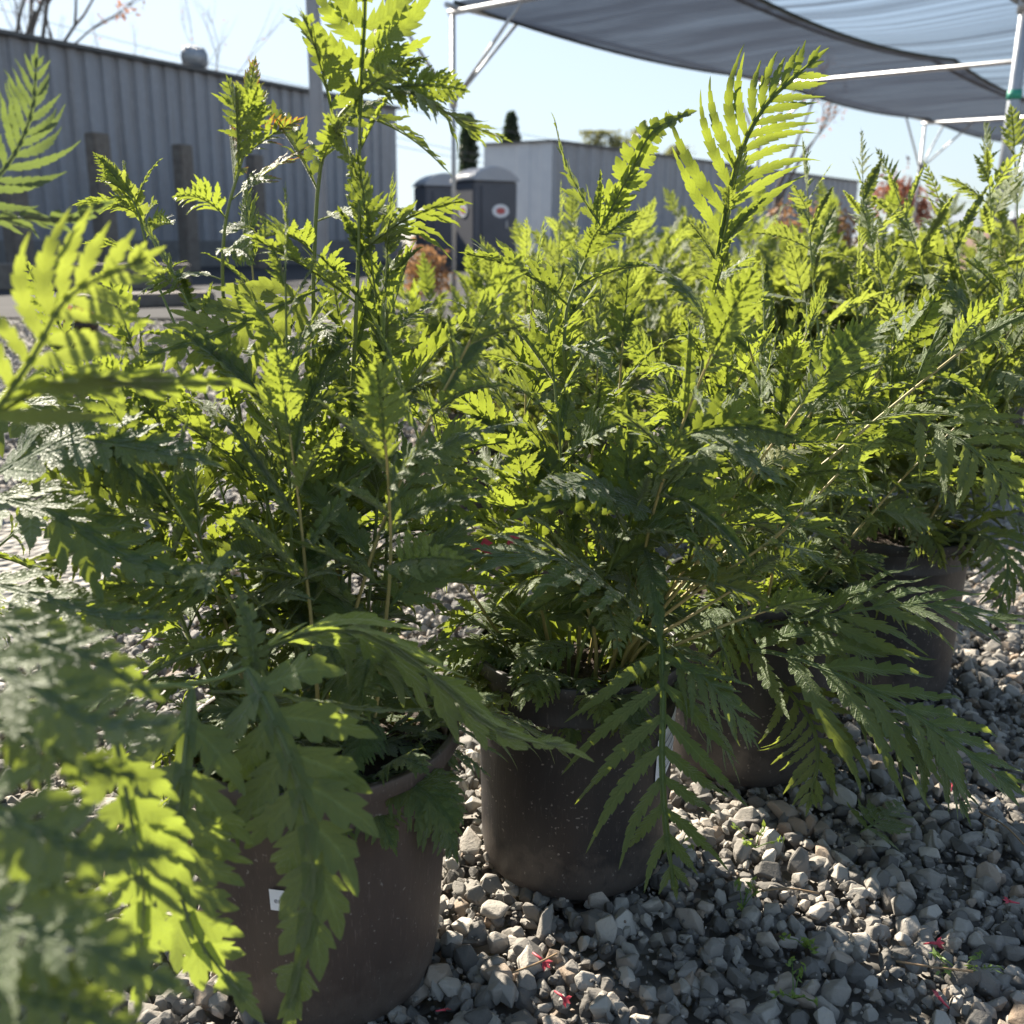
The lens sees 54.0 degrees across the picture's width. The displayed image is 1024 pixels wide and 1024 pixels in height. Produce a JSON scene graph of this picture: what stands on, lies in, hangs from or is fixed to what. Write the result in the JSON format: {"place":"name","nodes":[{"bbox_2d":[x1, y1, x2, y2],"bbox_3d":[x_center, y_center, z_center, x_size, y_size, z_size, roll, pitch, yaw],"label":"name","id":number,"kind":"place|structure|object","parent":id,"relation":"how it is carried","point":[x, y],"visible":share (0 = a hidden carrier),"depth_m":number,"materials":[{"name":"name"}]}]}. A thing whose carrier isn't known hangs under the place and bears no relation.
{"place":"outdoors","nodes":[
{"label":"outdoors","id":0,"kind":"place"},
{"bbox_2d":[0,256,549,317],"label":"asphalt road","id":1,"kind":"structure","parent":0,"point":[296,274],"depth_m":15.85,"materials":[{"name":"grey asphalt"}]},
{"bbox_2d":[0,182,35,262],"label":"timber post","id":2,"kind":"object","parent":1,"relation":"on","point":[13,241],"visible":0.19,"depth_m":15.91,"materials":[{"name":"brown wood"}]},
{"bbox_2d":[14,0,51,36],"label":"bare tree","id":3,"kind":"object","parent":1,"relation":"on","point":[19,16],"visible":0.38,"depth_m":25.92,"materials":[{"name":"grey plant"}]},
{"bbox_2d":[0,0,97,46],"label":"bare tree","id":4,"kind":"object","parent":1,"relation":"on","point":[49,30],"visible":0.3,"depth_m":26.58,"materials":[{"name":"brown plant"}]},
{"bbox_2d":[25,0,144,42],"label":"bare tree","id":5,"kind":"object","parent":1,"relation":"on","point":[32,18],"visible":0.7,"depth_m":24.48,"materials":[{"name":"brown plant"}]},
{"bbox_2d":[0,263,191,289],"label":"timber sleeper","id":6,"kind":"object","parent":1,"relation":"on","point":[6,270],"visible":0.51,"depth_m":14.25,"materials":[{"name":"brown wood"}]},
{"bbox_2d":[84,132,120,262],"bbox_3d":[-7.403,-5.544,18.205,0.260,2.480,0.360,9,18,28],"label":"timber post","id":7,"kind":"object","parent":1,"relation":"on","point":[97,143],"visible":0.4,"depth_m":17.98,"materials":[{"name":"brown wood"}]},
{"bbox_2d":[76,291,214,306],"bbox_3d":[-4.164,-2.418,11.433,1.506,0.150,0.340,-11,19,-35],"label":"timber sleeper","id":8,"kind":"object","parent":1,"relation":"on","point":[155,300],"visible":0.42,"depth_m":11.36,"materials":[{"name":"grey wood"}]},
{"bbox_2d":[171,144,200,271],"bbox_3d":[-6.648,-6.180,20.516,0.260,2.488,0.340,9,18,28],"label":"timber post","id":9,"kind":"object","parent":1,"relation":"on","point":[183,173],"visible":0.77,"depth_m":20.41,"materials":[{"name":"brown wood"}]},
{"bbox_2d":[88,0,287,74],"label":"bare tree","id":10,"kind":"object","parent":1,"relation":"on","point":[209,36],"visible":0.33,"depth_m":34.33,"materials":[{"name":"brown plant"}]},
{"bbox_2d":[0,28,402,266],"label":"warehouse","id":11,"kind":"structure","parent":1,"relation":"on","point":[144,113],"depth_m":22.36,"materials":[{"name":"paint"}]},
{"bbox_2d":[245,154,268,268],"bbox_3d":[-5.742,-6.744,22.640,0.260,2.461,0.340,9,18,28],"label":"timber post","id":12,"kind":"object","parent":1,"relation":"on","point":[253,162],"visible":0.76,"depth_m":22.48,"materials":[{"name":"brown wood"}]},
{"bbox_2d":[306,0,339,304],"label":"steel column","id":13,"kind":"structure","parent":1,"relation":"on","point":[316,99],"depth_m":11.58,"materials":[{"name":"metal"}]},
{"bbox_2d":[412,173,451,265],"bbox_3d":[-1.913,-7.816,26.896,1.268,2.343,1.280,-5,16,-19],"label":"portable toilet","id":14,"kind":"object","parent":1,"relation":"on","point":[431,189],"visible":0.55,"depth_m":26.34,"materials":[{"name":"grey plastic"}]},
{"bbox_2d":[433,190,451,259],"bbox_3d":[-1.714,-7.529,26.397,0.740,1.740,0.030,-5,16,-19],"label":"door","id":15,"kind":"structure","parent":14,"relation":"in","point":[445,229],"depth_m":26.39,"materials":[{"name":"grey plastic"}]},
{"bbox_2d":[450,166,519,269],"bbox_3d":[-0.660,-6.999,24.005,1.268,2.343,1.280,-7,17,-27],"label":"portable toilet","id":16,"kind":"object","parent":1,"relation":"on","point":[489,193],"visible":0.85,"depth_m":23.45,"materials":[{"name":"grey plastic"}]},
{"bbox_2d":[481,186,509,256],"bbox_3d":[-0.384,-6.715,23.522,0.740,1.740,0.055,-7,17,-27],"label":"door","id":17,"kind":"structure","parent":16,"relation":"in","point":[492,226],"depth_m":23.46,"materials":[{"name":"grey plastic"}]},
{"bbox_2d":[0,234,1023,1023],"bbox_3d":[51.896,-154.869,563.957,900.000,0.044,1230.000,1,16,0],"label":"ground","id":18,"kind":"structure","parent":0,"point":[426,1004],"depth_m":1.33,"materials":[{"name":"grey gravel"}]},
{"bbox_2d":[58,305,98,347],"bbox_3d":[-3.033,-1.295,7.042,0.295,0.357,0.311,7,17,23],"label":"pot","id":19,"kind":"object","parent":18,"relation":"on","point":[81,325],"visible":0.23,"depth_m":6.96,"materials":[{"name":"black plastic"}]},
{"bbox_2d":[0,45,222,682],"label":"potted plant","id":20,"kind":"object","parent":18,"relation":"on","point":[66,451],"visible":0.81,"depth_m":0.88,"materials":[{"name":"green plant"}]},
{"bbox_2d":[21,0,571,1023],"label":"potted plant","id":21,"kind":"object","parent":18,"relation":"on","point":[405,762],"visible":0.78,"depth_m":1.04,"materials":[{"name":"green plant"}]},
{"bbox_2d":[0,204,593,1023],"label":"potted plant","id":22,"kind":"object","parent":18,"relation":"on","point":[148,860],"visible":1,"depth_m":0.64,"materials":[{"name":"green plant"}]},
{"bbox_2d":[397,232,455,312],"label":"orange shrub","id":23,"kind":"object","parent":18,"relation":"on","point":[410,271],"visible":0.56,"depth_m":8.76,"materials":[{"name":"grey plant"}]},
{"bbox_2d":[457,112,479,172],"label":"cypress tree","id":24,"kind":"object","parent":18,"relation":"on","point":[467,142],"visible":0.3,"depth_m":86.38,"materials":[{"name":"green plant"}]},
{"bbox_2d":[359,244,593,509],"bbox_3d":[-0.142,-0.396,3.065,0.594,0.818,0.810,7,17,22],"label":"potted plant","id":25,"kind":"object","parent":18,"relation":"on","point":[425,284],"visible":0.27,"depth_m":2.98,"materials":[{"name":"green plant"}]},
{"bbox_2d":[502,110,521,141],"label":"cypress tree","id":26,"kind":"object","parent":18,"relation":"on","point":[511,120],"visible":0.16,"depth_m":85.88,"materials":[{"name":"green plant"}]},
{"bbox_2d":[512,952,556,973],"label":"twig","id":27,"kind":"object","parent":18,"relation":"on","point":[534,964],"visible":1,"depth_m":1.16,"materials":[{"name":"beige wood"}]},
{"bbox_2d":[532,952,552,970],"bbox_3d":[0.034,0.531,1.186,0.027,0.011,0.013,9,17,27],"label":"fallen petal","id":28,"kind":"object","parent":18,"relation":"on","point":[545,964],"visible":0.98,"depth_m":1.19,"materials":[{"name":"plant"}]},
{"bbox_2d":[398,190,726,574],"bbox_3d":[0.120,-0.302,2.459,0.793,0.967,0.605,-1,16,-6],"label":"potted plant","id":29,"kind":"object","parent":18,"relation":"on","point":[667,328],"visible":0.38,"depth_m":2.34,"materials":[{"name":"green plant"}]},
{"bbox_2d":[554,990,571,1007],"bbox_3d":[0.056,0.546,1.129,0.025,0.011,0.009,14,20,39],"label":"fallen petal","id":30,"kind":"object","parent":18,"relation":"on","point":[566,999],"visible":1,"depth_m":1.13,"materials":[{"name":"plant"}]},
{"bbox_2d":[578,129,629,147],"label":"olive tree","id":31,"kind":"object","parent":18,"relation":"on","point":[615,141],"visible":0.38,"depth_m":84.36,"materials":[{"name":"green plant"}]},
{"bbox_2d":[466,187,752,517],"bbox_3d":[0.245,-0.455,3.004,0.778,0.973,0.716,11,18,32],"label":"potted plant","id":32,"kind":"object","parent":18,"relation":"on","point":[659,258],"visible":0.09,"depth_m":2.85,"materials":[{"name":"green plant"}]},
{"bbox_2d":[509,212,714,429],"bbox_3d":[0.314,-0.587,3.555,0.795,0.935,0.783,5,16,14],"label":"potted plant","id":33,"kind":"object","parent":18,"relation":"on","point":[674,249],"visible":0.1,"depth_m":3.48,"materials":[{"name":"green plant"}]},
{"bbox_2d":[622,128,654,146],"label":"olive tree","id":34,"kind":"object","parent":18,"relation":"on","point":[634,132],"visible":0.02,"depth_m":85.93,"materials":[{"name":"green plant"}]},
{"bbox_2d":[315,40,1023,900],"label":"potted plant","id":35,"kind":"object","parent":18,"relation":"on","point":[585,650],"visible":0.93,"depth_m":1.18,"materials":[{"name":"green plant"}]},
{"bbox_2d":[472,538,492,553],"bbox_3d":[-0.036,0.037,1.100,0.030,0.018,0.005,1,-14,0],"label":"fallen petal","id":36,"kind":"object","parent":35,"relation":"on","point":[486,541],"visible":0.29,"depth_m":1.10,"materials":[{"name":"red plant"}]},
{"bbox_2d":[507,535,518,544],"bbox_3d":[-0.004,0.034,1.101,0.030,0.018,0.005,-8,-12,-28],"label":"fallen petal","id":37,"kind":"object","parent":35,"relation":"on","point":[509,541],"visible":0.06,"depth_m":1.10,"materials":[{"name":"red plant"}]},
{"bbox_2d":[482,134,858,255],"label":"storage shed","id":38,"kind":"structure","parent":18,"relation":"on","point":[536,167],"depth_m":41.83,"materials":[{"name":"paint"}]},
{"bbox_2d":[658,144,695,155],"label":"olive tree","id":39,"kind":"object","parent":18,"relation":"on","point":[669,151],"visible":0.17,"depth_m":89.35,"materials":[{"name":"green plant"}]},
{"bbox_2d":[662,823,693,853],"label":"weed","id":40,"kind":"object","parent":18,"relation":"on","point":[689,846],"visible":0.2,"depth_m":1.40,"materials":[{"name":"green plant"}]},
{"bbox_2d":[384,0,1023,314],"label":"shade structure","id":41,"kind":"object","parent":18,"relation":"on","point":[951,92],"visible":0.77,"depth_m":10.99,"materials":[{"name":"grey fabric"}]},
{"bbox_2d":[591,178,846,429],"bbox_3d":[0.732,-0.819,4.155,1.050,1.071,0.716,-4,16,-17],"label":"potted plant","id":42,"kind":"object","parent":18,"relation":"on","point":[748,239],"visible":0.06,"depth_m":3.97,"materials":[{"name":"green plant"}]},
{"bbox_2d":[734,876,760,912],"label":"weed","id":43,"kind":"object","parent":18,"relation":"on","point":[750,887],"visible":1,"depth_m":1.31,"materials":[{"name":"green plant"}]},
{"bbox_2d":[642,188,857,388],"bbox_3d":[0.850,-0.669,3.708,0.852,1.024,0.843,1,16,0],"label":"potted plant","id":44,"kind":"object","parent":18,"relation":"on","point":[777,270],"visible":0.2,"depth_m":3.53,"materials":[{"name":"green plant"}]},
{"bbox_2d":[731,819,784,848],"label":"weed","id":45,"kind":"object","parent":18,"relation":"on","point":[744,842],"visible":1,"depth_m":1.43,"materials":[{"name":"green plant"}]},
{"bbox_2d":[761,887,818,893],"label":"twig","id":46,"kind":"object","parent":18,"relation":"on","point":[787,888],"visible":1,"depth_m":1.30,"materials":[{"name":"brown wood"}]},
{"bbox_2d":[769,956,817,1005],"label":"weed","id":47,"kind":"object","parent":18,"relation":"on","point":[792,992],"visible":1,"depth_m":1.15,"materials":[{"name":"green plant"}]},
{"bbox_2d":[778,932,818,953],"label":"weed","id":48,"kind":"object","parent":18,"relation":"on","point":[806,941],"visible":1,"depth_m":1.21,"materials":[{"name":"green plant"}]},
{"bbox_2d":[763,195,848,245],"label":"plume shrub","id":49,"kind":"object","parent":18,"relation":"on","point":[785,212],"visible":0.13,"depth_m":7.06,"materials":[{"name":"red plant"}]},
{"bbox_2d":[770,98,847,245],"bbox_3d":[6.196,-7.320,20.865,1.440,4.824,1.175,5,16,16],"label":"young tree","id":50,"kind":"object","parent":18,"relation":"on","point":[777,199],"visible":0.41,"depth_m":20.88,"materials":[{"name":"brown plant"}]},
{"bbox_2d":[610,257,1023,826],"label":"potted plant","id":51,"kind":"object","parent":18,"relation":"on","point":[785,667],"visible":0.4,"depth_m":1.45,"materials":[{"name":"green plant"}]},
{"bbox_2d":[833,188,864,309],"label":"plume shrub","id":52,"kind":"object","parent":18,"relation":"on","point":[847,238],"visible":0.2,"depth_m":7.20,"materials":[{"name":"red plant"}]},
{"bbox_2d":[680,103,1023,702],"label":"potted plant","id":53,"kind":"object","parent":18,"relation":"on","point":[993,442],"visible":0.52,"depth_m":1.82,"materials":[{"name":"green plant"}]},
{"bbox_2d":[731,179,987,457],"bbox_3d":[1.182,-0.666,3.645,0.969,1.060,0.710,1,16,0],"label":"potted plant","id":54,"kind":"object","parent":18,"relation":"on","point":[910,257],"visible":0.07,"depth_m":3.54,"materials":[{"name":"green plant"}]},
{"bbox_2d":[847,799,913,849],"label":"fallen leaf","id":55,"kind":"object","parent":18,"relation":"on","point":[892,825],"visible":1,"depth_m":1.45,"materials":[{"name":"green plant"}]},
{"bbox_2d":[857,156,928,243],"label":"russet shrub","id":56,"kind":"object","parent":18,"relation":"on","point":[903,189],"visible":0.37,"depth_m":25.42,"materials":[{"name":"red plant"}]},
{"bbox_2d":[833,187,989,432],"bbox_3d":[1.732,-0.865,4.351,0.845,1.078,0.852,15,21,42],"label":"potted plant","id":57,"kind":"object","parent":18,"relation":"on","point":[950,214],"visible":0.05,"depth_m":4.11,"materials":[{"name":"green plant"}]},
{"bbox_2d":[906,182,939,231],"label":"russet shrub","id":58,"kind":"object","parent":18,"relation":"on","point":[922,206],"visible":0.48,"depth_m":25.93,"materials":[{"name":"red plant"}]},
{"bbox_2d":[923,937,943,948],"bbox_3d":[0.513,0.524,1.221,0.025,0.006,0.014,-8,45,16],"label":"fallen petal","id":59,"kind":"object","parent":18,"relation":"on","point":[939,942],"visible":1,"depth_m":1.22,"materials":[{"name":"plant"}]},
{"bbox_2d":[896,960,972,972],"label":"twig","id":60,"kind":"object","parent":18,"relation":"on","point":[929,966],"visible":1,"depth_m":1.17,"materials":[{"name":"brown wood"}]},
{"bbox_2d":[932,989,949,1008],"bbox_3d":[0.483,0.548,1.131,0.025,0.006,0.014,38,23,24],"label":"fallen petal","id":61,"kind":"object","parent":18,"relation":"on","point":[936,994],"visible":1,"depth_m":1.13,"materials":[{"name":"pink plant"}]},
{"bbox_2d":[890,188,1023,460],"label":"potted plant","id":62,"kind":"object","parent":18,"relation":"on","point":[1004,247],"visible":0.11,"depth_m":3.43,"materials":[{"name":"green plant"}]},
{"bbox_2d":[929,947,1004,978],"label":"weed","id":63,"kind":"object","parent":18,"relation":"on","point":[942,958],"visible":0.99,"depth_m":1.18,"materials":[{"name":"green plant"}]},
{"bbox_2d":[952,216,1023,269],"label":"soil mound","id":64,"kind":"object","parent":18,"relation":"on","point":[969,242],"visible":0.02,"depth_m":14.19,"materials":[{"name":"brown soil"}]},
{"bbox_2d":[979,811,1023,844],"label":"twig","id":65,"kind":"object","parent":18,"relation":"on","point":[1012,832],"visible":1,"depth_m":1.45,"materials":[{"name":"brown wood"}]},
{"bbox_2d":[989,224,1023,315],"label":"potted plant","id":66,"kind":"object","parent":18,"relation":"on","point":[1022,249],"visible":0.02,"depth_m":3.88,"materials":[{"name":"green plant"}]},
{"bbox_2d":[1002,896,1019,903],"bbox_3d":[0.646,0.504,1.304,0.021,0.005,0.011,0,16,-4],"label":"fallen petal","id":67,"kind":"object","parent":18,"relation":"on","point":[1006,899],"visible":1,"depth_m":1.30,"materials":[{"name":"plant"}]},
{"bbox_2d":[0,0,1023,226],"label":"sky","id":68,"kind":"structure","parent":0,"point":[533,74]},
{"bbox_2d":[396,137,878,221],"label":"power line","id":69,"kind":"object","parent":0,"point":[456,150],"visible":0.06,"depth_m":68.00,"materials":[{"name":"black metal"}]},
{"bbox_2d":[398,146,880,217],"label":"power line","id":70,"kind":"object","parent":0,"point":[449,156],"visible":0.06,"depth_m":64.83,"materials":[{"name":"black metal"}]},
{"bbox_2d":[853,209,1023,239],"bbox_3d":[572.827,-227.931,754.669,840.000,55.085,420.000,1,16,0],"label":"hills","id":71,"kind":"structure","parent":0,"point":[960,216],"depth_m":684.41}
]}

